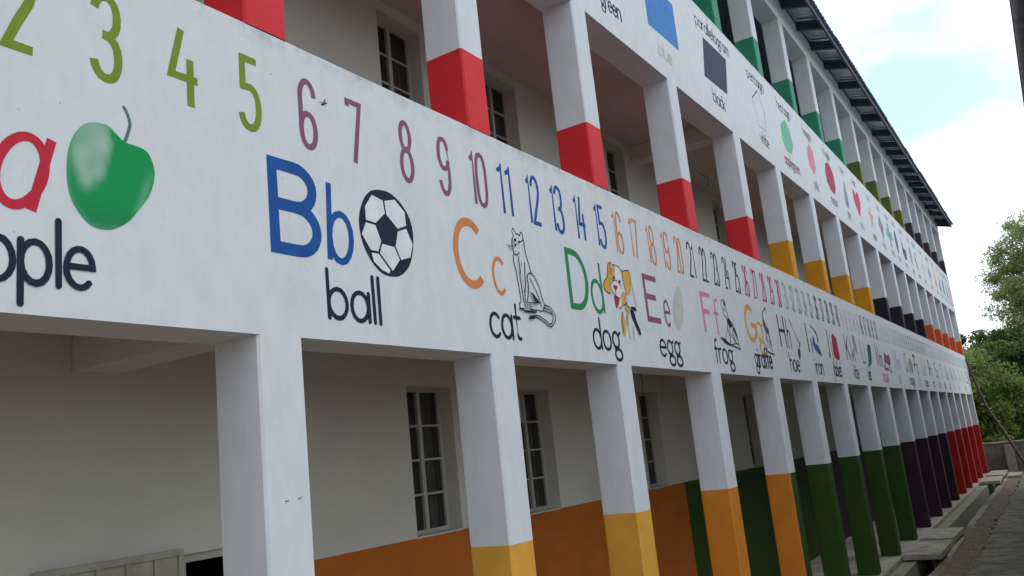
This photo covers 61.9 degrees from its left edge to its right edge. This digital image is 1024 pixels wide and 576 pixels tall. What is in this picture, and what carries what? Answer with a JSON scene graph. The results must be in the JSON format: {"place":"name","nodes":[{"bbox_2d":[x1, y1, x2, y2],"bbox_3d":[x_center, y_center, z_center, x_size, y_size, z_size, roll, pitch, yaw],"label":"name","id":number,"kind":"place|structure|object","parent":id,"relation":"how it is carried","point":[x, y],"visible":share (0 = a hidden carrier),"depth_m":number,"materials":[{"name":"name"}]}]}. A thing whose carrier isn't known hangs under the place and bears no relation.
{"place":"outdoors","nodes":[
{"label":"outdoors","id":0,"kind":"place"},
{"bbox_2d":[813,0,1023,349],"label":"sky","id":1,"kind":"structure","parent":0,"point":[944,74],"materials":[{"name":"white"}]},
{"bbox_2d":[930,438,1023,575],"bbox_3d":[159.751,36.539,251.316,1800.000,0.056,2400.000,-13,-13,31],"label":"ground","id":2,"kind":"structure","parent":0,"point":[965,559],"depth_m":17.27,"materials":[{"name":"grey concrete"}]},
{"bbox_2d":[0,0,988,575],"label":"school building","id":3,"kind":"structure","parent":2,"relation":"on","point":[546,288],"depth_m":6.36,"materials":[{"name":"paint"}]},
{"bbox_2d":[30,548,183,575],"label":"door","id":4,"kind":"structure","parent":3,"relation":"in","point":[170,562],"depth_m":4.70,"materials":[{"name":"paint"}]},
{"bbox_2d":[377,21,412,100],"bbox_3d":[-1.164,-1.865,7.931,0.129,1.205,0.606,-13,-13,31],"label":"window","id":5,"kind":"structure","parent":3,"relation":"in","point":[392,66],"depth_m":8.13,"materials":[{"name":"paint"}]},
{"bbox_2d":[406,389,462,538],"bbox_3d":[-0.753,1.459,7.220,0.263,1.222,0.610,-13,-13,31],"label":"window","id":6,"kind":"structure","parent":3,"relation":"in","point":[425,493],"depth_m":7.36,"materials":[{"name":"paint"}]},
{"bbox_2d":[485,81,509,145],"bbox_3d":[-0.240,-1.674,9.358,0.128,1.205,0.606,-13,-13,31],"label":"window","id":7,"kind":"structure","parent":3,"relation":"in","point":[493,115],"depth_m":9.57,"materials":[{"name":"paint"}]},
{"bbox_2d":[517,391,561,514],"bbox_3d":[0.171,1.650,8.647,0.263,1.222,0.610,-13,-13,31],"label":"window","id":8,"kind":"structure","parent":3,"relation":"in","point":[530,468],"depth_m":8.80,"materials":[{"name":"paint"}]},
{"bbox_2d":[605,148,619,196],"bbox_3d":[1.310,-1.359,11.723,0.096,1.205,0.606,-13,-13,31],"label":"window","id":9,"kind":"structure","parent":3,"relation":"in","point":[614,171],"depth_m":11.96,"materials":[{"name":"paint"}]},
{"bbox_2d":[637,393,668,489],"bbox_3d":[1.707,1.968,11.020,0.263,1.222,0.610,-13,-13,31],"label":"window","id":10,"kind":"structure","parent":3,"relation":"in","point":[656,485],"depth_m":11.23,"materials":[{"name":"paint"}]},
{"bbox_2d":[713,208,721,243],"bbox_3d":[3.616,-0.889,15.250,0.058,1.201,0.606,-13,-13,31],"label":"window","id":11,"kind":"structure","parent":3,"relation":"in","point":[715,212],"depth_m":15.52,"materials":[{"name":"paint"}]},
{"bbox_2d":[743,396,763,467],"bbox_3d":[4.023,2.436,14.541,0.199,1.220,0.610,-13,-13,31],"label":"window","id":12,"kind":"structure","parent":3,"relation":"in","point":[755,465],"depth_m":14.78,"materials":[{"name":"paint"}]},
{"bbox_2d":[890,472,1009,575],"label":"drain","id":13,"kind":"object","parent":2,"relation":"on","point":[970,510],"visible":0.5,"depth_m":20.77,"materials":[{"name":"concrete"}]},
{"bbox_2d":[902,539,952,559],"bbox_3d":[7.685,4.818,15.723,0.647,0.090,1.933,-13,-13,30],"label":"drain cover","id":14,"kind":"object","parent":13,"relation":"on","point":[928,549],"visible":1,"depth_m":15.37,"materials":[{"name":"concrete"}]},
{"bbox_2d":[919,527,964,542],"bbox_3d":[8.801,5.051,17.433,0.641,0.090,1.780,-14,-14,32],"label":"drain cover","id":15,"kind":"object","parent":13,"relation":"on","point":[954,533],"visible":0.85,"depth_m":17.27,"materials":[{"name":"concrete"}]},
{"bbox_2d":[980,476,1002,484],"bbox_3d":[16.752,6.706,29.788,0.615,0.090,2.412,-13,-13,30],"label":"drain cover","id":16,"kind":"object","parent":13,"relation":"on","point":[992,480],"visible":1,"depth_m":29.16,"materials":[{"name":"concrete"}]},
{"bbox_2d":[985,470,1008,476],"bbox_3d":[18.398,7.043,32.340,0.604,0.090,2.622,-13,-13,32],"label":"drain cover","id":17,"kind":"object","parent":13,"relation":"on","point":[1003,473],"visible":0.87,"depth_m":32.00,"materials":[{"name":"concrete"}]},
{"bbox_2d":[1007,472,1021,477],"bbox_3d":[18.706,6.954,31.733,0.448,0.090,1.723,-13,-13,29],"label":"drain cover","id":18,"kind":"object","parent":13,"relation":"on","point":[1014,475],"visible":1,"depth_m":31.19,"materials":[{"name":"concrete"}]},
{"bbox_2d":[939,480,1020,575],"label":"rubble","id":19,"kind":"object","parent":2,"relation":"on","point":[992,527],"visible":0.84,"depth_m":18.34,"materials":[{"name":"concrete"}]},
{"bbox_2d":[944,484,1018,568],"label":"weeds","id":20,"kind":"object","parent":2,"relation":"on","point":[971,530],"visible":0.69,"depth_m":18.41,"materials":[{"name":"green plant"}]},
{"bbox_2d":[960,329,1017,439],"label":"bushy tree","id":21,"kind":"object","parent":2,"relation":"on","point":[980,335],"visible":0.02,"depth_m":54.84,"materials":[{"name":"green plant"}]},
{"bbox_2d":[963,346,1023,442],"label":"bushy tree","id":22,"kind":"object","parent":2,"relation":"on","point":[1006,405],"visible":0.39,"depth_m":39.23,"materials":[{"name":"green plant"}]},
{"bbox_2d":[975,210,1023,330],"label":"feathery tree","id":23,"kind":"object","parent":2,"relation":"on","point":[1011,291],"visible":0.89,"depth_m":51.30,"materials":[{"name":"green plant"}]},
{"bbox_2d":[978,315,1023,439],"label":"bushy tree","id":24,"kind":"object","parent":2,"relation":"on","point":[1006,344],"visible":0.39,"depth_m":45.25,"materials":[{"name":"green plant"}]},
{"bbox_2d":[983,440,1023,471],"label":"boundary wall","id":25,"kind":"structure","parent":2,"relation":"on","point":[1003,455],"depth_m":34.42,"materials":[{"name":"concrete"}]},
{"bbox_2d":[1009,0,1023,104],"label":"neighbour building","id":26,"kind":"structure","parent":2,"relation":"on","point":[1017,10],"depth_m":8.21,"materials":[{"name":"metal"}]},
{"bbox_2d":[967,475,1023,575],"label":"yard pavement","id":27,"kind":"structure","parent":0,"point":[1002,553],"depth_m":15.50,"materials":[{"name":"concrete"}]},
{"bbox_2d":[965,359,1023,463],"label":"wooden ladder","id":28,"kind":"object","parent":27,"relation":"on","point":[1018,453],"visible":1,"depth_m":33.27,"materials":[{"name":"brown wood"}]}
]}

